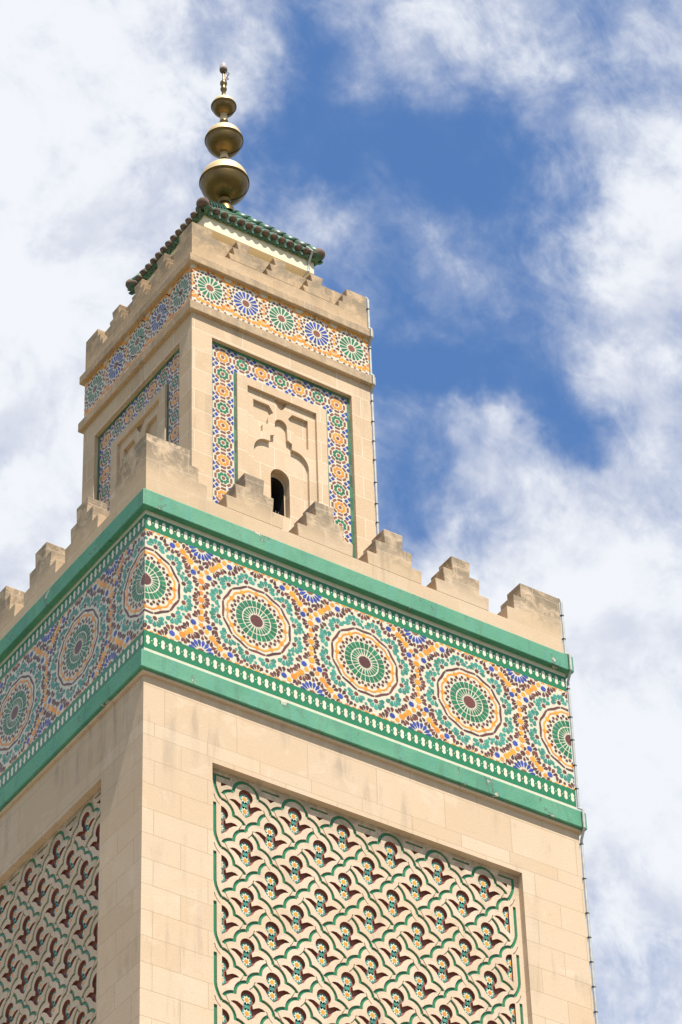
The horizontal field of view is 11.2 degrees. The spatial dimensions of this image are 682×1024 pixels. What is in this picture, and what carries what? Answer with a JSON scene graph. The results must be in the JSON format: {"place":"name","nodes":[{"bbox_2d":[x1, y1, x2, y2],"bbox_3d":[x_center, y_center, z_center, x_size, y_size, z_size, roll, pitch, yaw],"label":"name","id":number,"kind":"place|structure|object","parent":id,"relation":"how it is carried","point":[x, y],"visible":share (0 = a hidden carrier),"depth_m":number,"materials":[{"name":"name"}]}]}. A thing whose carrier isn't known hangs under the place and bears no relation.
{"place":"outdoors","nodes":[
{"label":"outdoors","id":0,"kind":"place"},
{"bbox_2d":[0,0,681,1023],"label":"sky","id":1,"kind":"structure","parent":0,"point":[499,181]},
{"label":"ground","id":2,"kind":"structure","parent":0,"visible":0},
{"bbox_2d":[0,197,594,1023],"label":"minaret","id":3,"kind":"object","parent":2,"relation":"on","point":[284,735],"visible":1,"depth_m":46.82,"materials":[{"name":"stone"}]},
{"bbox_2d":[199,72,249,208],"bbox_3d":[-1.956,-6.184,58.278,0.836,3.430,0.836,22,-45,-26],"label":"finial","id":4,"kind":"object","parent":3,"relation":"on","point":[224,179],"visible":0.95,"depth_m":57.59,"materials":[{"name":"metal"}]},
{"bbox_2d":[219,61,229,79],"bbox_3d":[-1.995,-7.503,59.372,0.146,0.501,0.147,22,-45,-26],"label":"beacon lamp","id":5,"kind":"object","parent":4,"relation":"on","point":[223,66],"visible":1,"depth_m":59.36,"materials":[{"name":"white glass"}]},
{"bbox_2d":[303,246,598,1023],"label":"lightning conductor","id":6,"kind":"object","parent":3,"relation":"attached to","point":[589,937],"visible":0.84,"depth_m":49.63,"materials":[{"name":"grey metal"}]}
]}

